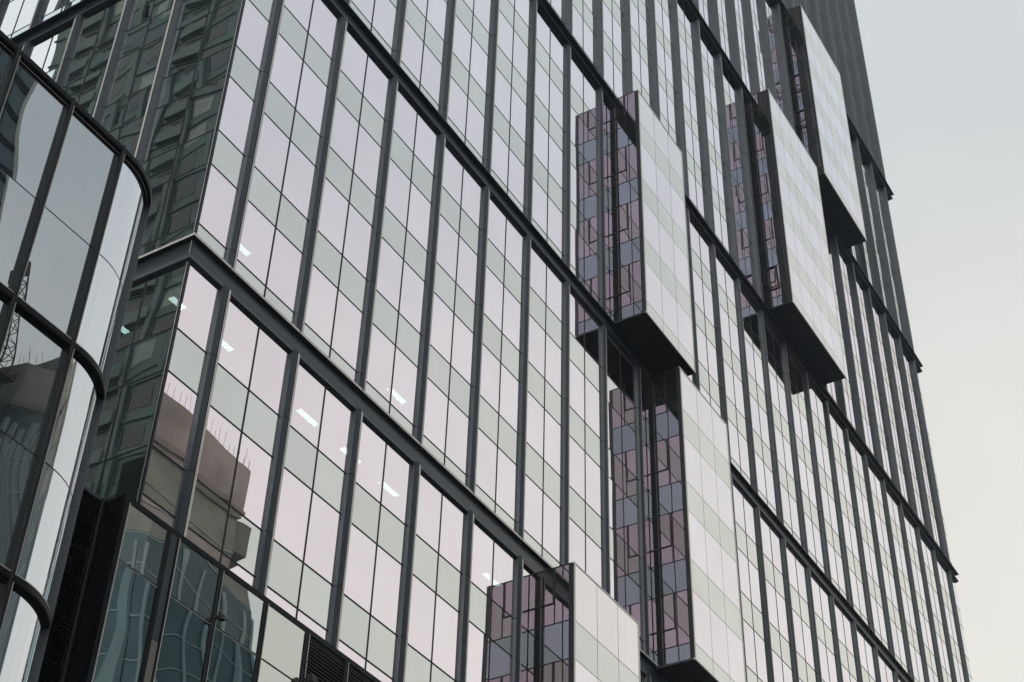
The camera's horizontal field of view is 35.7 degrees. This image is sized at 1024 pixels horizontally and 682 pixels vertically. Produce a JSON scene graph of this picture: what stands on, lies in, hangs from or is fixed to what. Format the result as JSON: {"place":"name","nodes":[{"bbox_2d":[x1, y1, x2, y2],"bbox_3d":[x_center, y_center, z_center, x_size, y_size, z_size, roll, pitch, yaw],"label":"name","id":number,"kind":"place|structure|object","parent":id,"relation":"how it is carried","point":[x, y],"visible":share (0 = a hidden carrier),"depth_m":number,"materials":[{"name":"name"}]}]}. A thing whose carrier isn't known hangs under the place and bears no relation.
{"place":"outdoors","nodes":[
{"label":"outdoors","id":0,"kind":"place"},
{"bbox_2d":[854,0,1023,681],"label":"sky","id":1,"kind":"structure","parent":0,"point":[946,77],"materials":[{"name":"white"}]},
{"label":"ground","id":2,"kind":"structure","parent":0,"visible":0},
{"bbox_2d":[0,30,151,681],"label":"curved building","id":3,"kind":"structure","parent":2,"relation":"on","point":[75,195],"depth_m":36.55,"materials":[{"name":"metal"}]},
{"bbox_2d":[0,579,3,594],"label":"window pane","id":4,"kind":"structure","parent":3,"relation":"in","point":[1,581],"depth_m":32.37,"materials":[{"name":"black glass"}]},
{"bbox_2d":[0,296,6,322],"label":"window pane","id":5,"kind":"structure","parent":3,"relation":"in","point":[3,302],"depth_m":35.01,"materials":[{"name":"grey glass"}]},
{"bbox_2d":[0,43,11,88],"label":"window pane","id":6,"kind":"structure","parent":3,"relation":"in","point":[5,55],"depth_m":37.74,"materials":[{"name":"grey glass"}]},
{"bbox_2d":[0,431,36,567],"label":"window pane","id":7,"kind":"structure","parent":3,"relation":"in","point":[17,464],"depth_m":33.52,"materials":[{"name":"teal glass"}]},
{"bbox_2d":[0,169,36,288],"label":"window pane","id":8,"kind":"structure","parent":3,"relation":"in","point":[17,206],"depth_m":36.19,"materials":[{"name":"grey glass"}]},
{"bbox_2d":[0,307,65,454],"label":"window pane","id":9,"kind":"structure","parent":3,"relation":"in","point":[31,359],"depth_m":34.95,"materials":[{"name":"grey glass"}]},
{"bbox_2d":[0,60,65,198],"label":"window pane","id":10,"kind":"structure","parent":3,"relation":"in","point":[32,114],"depth_m":37.73,"materials":[{"name":"grey glass"}]},
{"bbox_2d":[19,208,91,335],"label":"window pane","id":11,"kind":"structure","parent":3,"relation":"in","point":[56,269],"depth_m":36.94,"materials":[{"name":"grey glass"}]},
{"bbox_2d":[45,111,117,246],"label":"window pane","id":12,"kind":"structure","parent":3,"relation":"in","point":[81,180],"depth_m":38.89,"materials":[{"name":"grey glass"}]},
{"bbox_2d":[38,485,381,681],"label":"podium block","id":13,"kind":"structure","parent":2,"relation":"on","point":[151,597],"depth_m":38.89,"materials":[{"name":"grey metal"}]},
{"bbox_2d":[93,562,156,681],"label":"window pane","id":14,"kind":"structure","parent":13,"relation":"in","point":[125,634],"depth_m":37.45,"materials":[{"name":"teal glass"}]},
{"bbox_2d":[154,597,209,681],"label":"window pane","id":15,"kind":"structure","parent":13,"relation":"in","point":[185,635],"depth_m":39.02,"materials":[{"name":"teal glass"}]},
{"bbox_2d":[215,613,226,621],"bbox_3d":[-7.367,7.017,40.349,0.262,0.195,0.202,-20,-44,24],"label":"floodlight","id":16,"kind":"object","parent":13,"relation":"attached to","point":[221,617],"visible":1,"depth_m":40.32,"materials":[{"name":"black metal"}]},
{"bbox_2d":[206,628,255,681],"label":"window pane","id":17,"kind":"structure","parent":13,"relation":"in","point":[229,661],"depth_m":40.39,"materials":[{"name":"teal glass"}]},
{"bbox_2d":[303,673,317,681],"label":"floodlight","id":18,"kind":"object","parent":13,"relation":"attached to","point":[311,677],"visible":1,"depth_m":42.67,"materials":[{"name":"black metal"}]},
{"bbox_2d":[0,0,972,681],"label":"glass tower","id":19,"kind":"structure","parent":2,"relation":"on","point":[528,340],"depth_m":67.51,"materials":[{"name":"grey glass"}]},
{"bbox_2d":[79,66,106,113],"label":"window pane","id":20,"kind":"structure","parent":19,"relation":"in","point":[92,85],"depth_m":57.96,"materials":[{"name":"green glass"}]},
{"bbox_2d":[89,388,120,465],"label":"window pane","id":21,"kind":"structure","parent":19,"relation":"in","point":[111,399],"depth_m":45.05,"materials":[{"name":"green glass"}]},
{"bbox_2d":[110,128,119,138],"label":"window pane","id":22,"kind":"structure","parent":19,"relation":"in","point":[115,133],"depth_m":55.01,"materials":[{"name":"green glass"}]},
{"bbox_2d":[106,48,141,105],"label":"window pane","id":23,"kind":"structure","parent":19,"relation":"in","point":[121,85],"depth_m":57.15,"materials":[{"name":"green glass"}]},
{"bbox_2d":[117,281,145,348],"label":"window pane","id":24,"kind":"structure","parent":19,"relation":"in","point":[127,331],"depth_m":47.71,"materials":[{"name":"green glass"}]},
{"bbox_2d":[119,116,143,155],"label":"window pane","id":25,"kind":"structure","parent":19,"relation":"in","point":[130,133],"depth_m":54.37,"materials":[{"name":"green glass"}]},
{"bbox_2d":[107,372,162,458],"label":"window pane","id":26,"kind":"structure","parent":19,"relation":"in","point":[136,409],"depth_m":44.59,"materials":[{"name":"green glass"}]},
{"bbox_2d":[131,37,163,93],"label":"window pane","id":27,"kind":"structure","parent":19,"relation":"in","point":[150,55],"depth_m":56.67,"materials":[{"name":"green glass"}]},
{"bbox_2d":[141,182,167,245],"label":"window pane","id":28,"kind":"structure","parent":19,"relation":"in","point":[158,193],"depth_m":50.44,"materials":[{"name":"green glass"}]},
{"bbox_2d":[141,495,174,527],"label":"window pane","id":29,"kind":"structure","parent":19,"relation":"in","point":[145,502],"depth_m":42.78,"materials":[{"name":"brown glass"}]},
{"bbox_2d":[133,264,185,342],"label":"window pane","id":30,"kind":"structure","parent":19,"relation":"in","point":[160,300],"depth_m":47.25,"materials":[{"name":"green glass"}]},
{"bbox_2d":[145,94,188,160],"label":"window pane","id":31,"kind":"structure","parent":19,"relation":"in","point":[165,133],"depth_m":53.27,"materials":[{"name":"green glass"}]},
{"bbox_2d":[153,372,197,468],"label":"window pane","id":32,"kind":"structure","parent":19,"relation":"in","point":[173,432],"depth_m":44.72,"materials":[{"name":"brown glass"}]},
{"bbox_2d":[157,165,206,238],"label":"window pane","id":33,"kind":"structure","parent":19,"relation":"in","point":[183,196],"depth_m":49.96,"materials":[{"name":"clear glass"}]},
{"bbox_2d":[165,15,206,76],"label":"window pane","id":34,"kind":"structure","parent":19,"relation":"in","point":[185,50],"depth_m":55.95,"materials":[{"name":"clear glass"}]},
{"bbox_2d":[178,265,218,351],"label":"window pane","id":35,"kind":"structure","parent":19,"relation":"in","point":[200,296],"depth_m":47.39,"materials":[{"name":"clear glass"}]},
{"bbox_2d":[179,77,224,144],"label":"window pane","id":36,"kind":"structure","parent":19,"relation":"in","point":[203,105],"depth_m":52.64,"materials":[{"name":"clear glass"}]},
{"bbox_2d":[186,529,220,561],"label":"window pane","id":37,"kind":"structure","parent":19,"relation":"in","point":[190,535],"depth_m":44.03,"materials":[{"name":"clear glass"}]},
{"bbox_2d":[199,165,237,247],"label":"window pane","id":38,"kind":"structure","parent":19,"relation":"in","point":[217,212],"depth_m":50.09,"materials":[{"name":"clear glass"}]},
{"bbox_2d":[197,407,240,502],"label":"window pane","id":39,"kind":"structure","parent":19,"relation":"in","point":[221,440],"depth_m":45.97,"materials":[{"name":"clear glass"}]},
{"bbox_2d":[198,0,241,60],"label":"window pane","id":40,"kind":"structure","parent":19,"relation":"in","point":[221,23],"depth_m":55.31,"materials":[{"name":"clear glass"}]},
{"bbox_2d":[219,78,253,154],"label":"window pane","id":41,"kind":"structure","parent":19,"relation":"in","point":[235,122],"depth_m":52.77,"materials":[{"name":"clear glass"}]},
{"bbox_2d":[221,554,254,586],"label":"window pane","id":42,"kind":"structure","parent":19,"relation":"in","point":[225,561],"depth_m":45.03,"materials":[{"name":"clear glass"}]},
{"bbox_2d":[218,301,257,387],"label":"window pane","id":43,"kind":"structure","parent":19,"relation":"in","point":[240,332],"depth_m":48.63,"materials":[{"name":"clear glass"}]},
{"bbox_2d":[231,434,272,529],"label":"window pane","id":44,"kind":"structure","parent":19,"relation":"in","point":[254,466],"depth_m":46.98,"materials":[{"name":"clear glass"}]},
{"bbox_2d":[237,0,269,70],"label":"window pane","id":45,"kind":"structure","parent":19,"relation":"in","point":[253,32],"depth_m":55.46,"materials":[{"name":"pink glass"}]},
{"bbox_2d":[237,201,274,283],"label":"window pane","id":46,"kind":"structure","parent":19,"relation":"in","point":[255,247],"depth_m":51.34,"materials":[{"name":"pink glass"}]},
{"bbox_2d":[250,328,288,414],"label":"window pane","id":47,"kind":"structure","parent":19,"relation":"in","point":[270,363],"depth_m":49.64,"materials":[{"name":"pink glass"}]},
{"bbox_2d":[255,114,288,191],"label":"window pane","id":48,"kind":"structure","parent":19,"relation":"in","point":[271,156],"depth_m":54.03,"materials":[{"name":"pink glass"}]},
{"bbox_2d":[266,588,296,617],"label":"window pane","id":49,"kind":"structure","parent":19,"relation":"in","point":[270,594],"depth_m":46.35,"materials":[{"name":"pink glass"}]},
{"bbox_2d":[267,229,302,311],"label":"window pane","id":50,"kind":"structure","parent":19,"relation":"in","point":[286,261],"depth_m":52.34,"materials":[{"name":"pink glass"}]},
{"bbox_2d":[270,35,302,106],"label":"window pane","id":51,"kind":"structure","parent":19,"relation":"in","point":[287,65],"depth_m":56.70,"materials":[{"name":"pink glass"}]},
{"bbox_2d":[274,468,311,560],"label":"window pane","id":52,"kind":"structure","parent":19,"relation":"in","point":[294,503],"depth_m":48.29,"materials":[{"name":"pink glass"}]},
{"bbox_2d":[282,142,315,219],"label":"window pane","id":53,"kind":"structure","parent":19,"relation":"in","point":[299,180],"depth_m":55.02,"materials":[{"name":"pink glass"}]},
{"bbox_2d":[290,364,324,446],"label":"window pane","id":54,"kind":"structure","parent":19,"relation":"in","point":[309,392],"depth_m":50.94,"materials":[{"name":"pink glass"}]},
{"bbox_2d":[296,63,327,135],"label":"window pane","id":55,"kind":"structure","parent":19,"relation":"in","point":[311,104],"depth_m":57.71,"materials":[{"name":"pink glass"}]},
{"bbox_2d":[297,611,327,640],"label":"window pane","id":56,"kind":"structure","parent":19,"relation":"in","point":[301,617],"depth_m":47.34,"materials":[{"name":"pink glass"}]},
{"bbox_2d":[305,266,336,344],"label":"window pane","id":57,"kind":"structure","parent":19,"relation":"in","point":[320,311],"depth_m":53.64,"materials":[{"name":"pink glass"}]},
{"bbox_2d":[304,493,340,583],"label":"window pane","id":58,"kind":"structure","parent":19,"relation":"in","point":[324,524],"depth_m":49.29,"materials":[{"name":"pink glass"}]},
{"bbox_2d":[309,0,338,58],"label":"window pane","id":59,"kind":"structure","parent":19,"relation":"in","point":[324,22],"depth_m":60.34,"materials":[{"name":"pink glass"}]},
{"bbox_2d":[318,178,347,253],"label":"window pane","id":60,"kind":"structure","parent":19,"relation":"in","point":[333,215],"depth_m":56.33,"materials":[{"name":"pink glass"}]},
{"bbox_2d":[319,388,352,471],"label":"window pane","id":61,"kind":"structure","parent":19,"relation":"in","point":[337,417],"depth_m":51.94,"materials":[{"name":"pink glass"}]},
{"bbox_2d":[330,100,358,169],"label":"window pane","id":62,"kind":"structure","parent":19,"relation":"in","point":[345,128],"depth_m":59.00,"materials":[{"name":"pink glass"}]},
{"bbox_2d":[332,291,363,370],"label":"window pane","id":63,"kind":"structure","parent":19,"relation":"in","point":[347,332],"depth_m":54.65,"materials":[{"name":"pink glass"}]},
{"bbox_2d":[338,641,364,668],"label":"window pane","id":64,"kind":"structure","parent":19,"relation":"in","point":[344,649],"depth_m":48.65,"materials":[{"name":"pink glass"}]},
{"bbox_2d":[341,28,367,92],"label":"window pane","id":65,"kind":"structure","parent":19,"relation":"in","point":[354,59],"depth_m":61.67,"materials":[{"name":"pink glass"}]},
{"bbox_2d":[343,204,372,279],"label":"window pane","id":66,"kind":"structure","parent":19,"relation":"in","point":[358,240],"depth_m":57.33,"materials":[{"name":"pink glass"}]},
{"bbox_2d":[344,524,375,612],"label":"window pane","id":67,"kind":"structure","parent":19,"relation":"in","point":[361,553],"depth_m":50.59,"materials":[{"name":"pink glass"}]},
{"bbox_2d":[354,125,381,195],"label":"window pane","id":68,"kind":"structure","parent":19,"relation":"in","point":[368,153],"depth_m":60.01,"materials":[{"name":"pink glass"}]},
{"bbox_2d":[356,421,385,501],"label":"window pane","id":69,"kind":"structure","parent":19,"relation":"in","point":[372,447],"depth_m":53.25,"materials":[{"name":"pink glass"}]},
{"bbox_2d":[364,54,389,118],"label":"window pane","id":70,"kind":"structure","parent":19,"relation":"in","point":[376,89],"depth_m":62.67,"materials":[{"name":"pink glass"}]},
{"bbox_2d":[367,325,394,401],"label":"window pane","id":71,"kind":"structure","parent":19,"relation":"in","point":[381,357],"depth_m":55.95,"materials":[{"name":"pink glass"}]},
{"bbox_2d":[371,547,402,634],"label":"window pane","id":72,"kind":"structure","parent":19,"relation":"in","point":[388,572],"depth_m":51.58,"materials":[{"name":"pink glass"}]},
{"bbox_2d":[377,238,402,309],"label":"window pane","id":73,"kind":"structure","parent":19,"relation":"in","point":[390,263],"depth_m":58.64,"materials":[{"name":"pink glass"}]},
{"bbox_2d":[382,444,410,524],"label":"window pane","id":74,"kind":"structure","parent":19,"relation":"in","point":[395,496],"depth_m":54.25,"materials":[{"name":"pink glass"}]},
{"bbox_2d":[385,159,409,227],"label":"window pane","id":75,"kind":"structure","parent":19,"relation":"in","point":[398,188],"depth_m":61.32,"materials":[{"name":"pink glass"}]},
{"bbox_2d":[391,348,418,425],"label":"window pane","id":76,"kind":"structure","parent":19,"relation":"in","point":[405,378],"depth_m":56.95,"materials":[{"name":"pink glass"}]},
{"bbox_2d":[393,88,416,150],"label":"window pane","id":77,"kind":"structure","parent":19,"relation":"in","point":[405,113],"depth_m":63.99,"materials":[{"name":"pink glass"}]},
{"bbox_2d":[400,262,425,334],"label":"window pane","id":78,"kind":"structure","parent":19,"relation":"in","point":[413,287],"depth_m":59.63,"materials":[{"name":"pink glass"}]},
{"bbox_2d":[407,183,431,251],"label":"window pane","id":79,"kind":"structure","parent":19,"relation":"in","point":[420,210],"depth_m":62.30,"materials":[{"name":"pink glass"}]},
{"bbox_2d":[408,576,434,660],"label":"window pane","id":80,"kind":"structure","parent":19,"relation":"in","point":[420,635],"depth_m":52.90,"materials":[{"name":"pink glass"}]},
{"bbox_2d":[416,474,441,551],"label":"window pane","id":81,"kind":"structure","parent":19,"relation":"in","point":[429,502],"depth_m":55.55,"materials":[{"name":"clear glass"}]},
{"bbox_2d":[424,379,447,452],"label":"window pane","id":82,"kind":"structure","parent":19,"relation":"in","point":[436,401],"depth_m":58.26,"materials":[{"name":"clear glass"}]},
{"bbox_2d":[430,293,452,362],"label":"window pane","id":83,"kind":"structure","parent":19,"relation":"in","point":[442,317],"depth_m":60.94,"materials":[{"name":"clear glass"}]},
{"bbox_2d":[432,596,459,680],"label":"window pane","id":84,"kind":"structure","parent":19,"relation":"in","point":[447,620],"depth_m":53.88,"materials":[{"name":"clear glass"}]},
{"bbox_2d":[437,215,457,280],"label":"window pane","id":85,"kind":"structure","parent":19,"relation":"in","point":[447,249],"depth_m":63.63,"materials":[{"name":"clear glass"}]},
{"bbox_2d":[439,495,464,572],"label":"window pane","id":86,"kind":"structure","parent":19,"relation":"in","point":[453,519],"depth_m":56.54,"materials":[{"name":"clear glass"}]},
{"bbox_2d":[446,400,469,474],"label":"window pane","id":87,"kind":"structure","parent":19,"relation":"in","point":[458,428],"depth_m":59.25,"materials":[{"name":"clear glass"}]},
{"bbox_2d":[451,315,474,385],"label":"window pane","id":88,"kind":"structure","parent":19,"relation":"in","point":[463,338],"depth_m":61.94,"materials":[{"name":"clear glass"}]},
{"bbox_2d":[457,237,478,302],"label":"window pane","id":89,"kind":"structure","parent":19,"relation":"in","point":[468,261],"depth_m":64.61,"materials":[{"name":"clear glass"}]},
{"bbox_2d":[466,622,489,681],"label":"window pane","id":90,"kind":"structure","parent":19,"relation":"in","point":[478,643],"depth_m":55.39,"materials":[{"name":"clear glass"}]},
{"bbox_2d":[471,523,492,597],"label":"window pane","id":91,"kind":"structure","parent":19,"relation":"in","point":[482,555],"depth_m":57.86,"materials":[{"name":"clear glass"}]},
{"bbox_2d":[476,429,496,500],"label":"window pane","id":92,"kind":"structure","parent":19,"relation":"in","point":[487,450],"depth_m":60.58,"materials":[{"name":"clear glass"}]},
{"bbox_2d":[480,345,499,411],"label":"window pane","id":93,"kind":"structure","parent":19,"relation":"in","point":[490,369],"depth_m":63.24,"materials":[{"name":"pink glass"}]},
{"bbox_2d":[492,542,514,616],"label":"window pane","id":94,"kind":"structure","parent":19,"relation":"in","point":[504,564],"depth_m":58.85,"materials":[{"name":"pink glass"}]},
{"bbox_2d":[496,448,517,520],"label":"window pane","id":95,"kind":"structure","parent":19,"relation":"in","point":[507,471],"depth_m":61.55,"materials":[{"name":"pink glass"}]},
{"bbox_2d":[500,364,519,432],"label":"window pane","id":96,"kind":"structure","parent":19,"relation":"in","point":[510,387],"depth_m":64.24,"materials":[{"name":"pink glass"}]},
{"bbox_2d":[522,568,529,630],"label":"window pane","id":97,"kind":"structure","parent":19,"relation":"in","point":[526,575],"depth_m":59.88,"materials":[{"name":"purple glass"}]},
{"bbox_2d":[524,476,542,544],"label":"window pane","id":98,"kind":"structure","parent":19,"relation":"in","point":[533,495],"depth_m":62.87,"materials":[{"name":"pink glass"}]},
{"bbox_2d":[543,494,561,562],"label":"window pane","id":99,"kind":"structure","parent":19,"relation":"in","point":[552,515],"depth_m":63.84,"materials":[{"name":"pink glass"}]},
{"bbox_2d":[569,518,584,570],"label":"window pane","id":100,"kind":"structure","parent":19,"relation":"in","point":[576,535],"depth_m":65.39,"materials":[{"name":"pink glass"}]}
]}

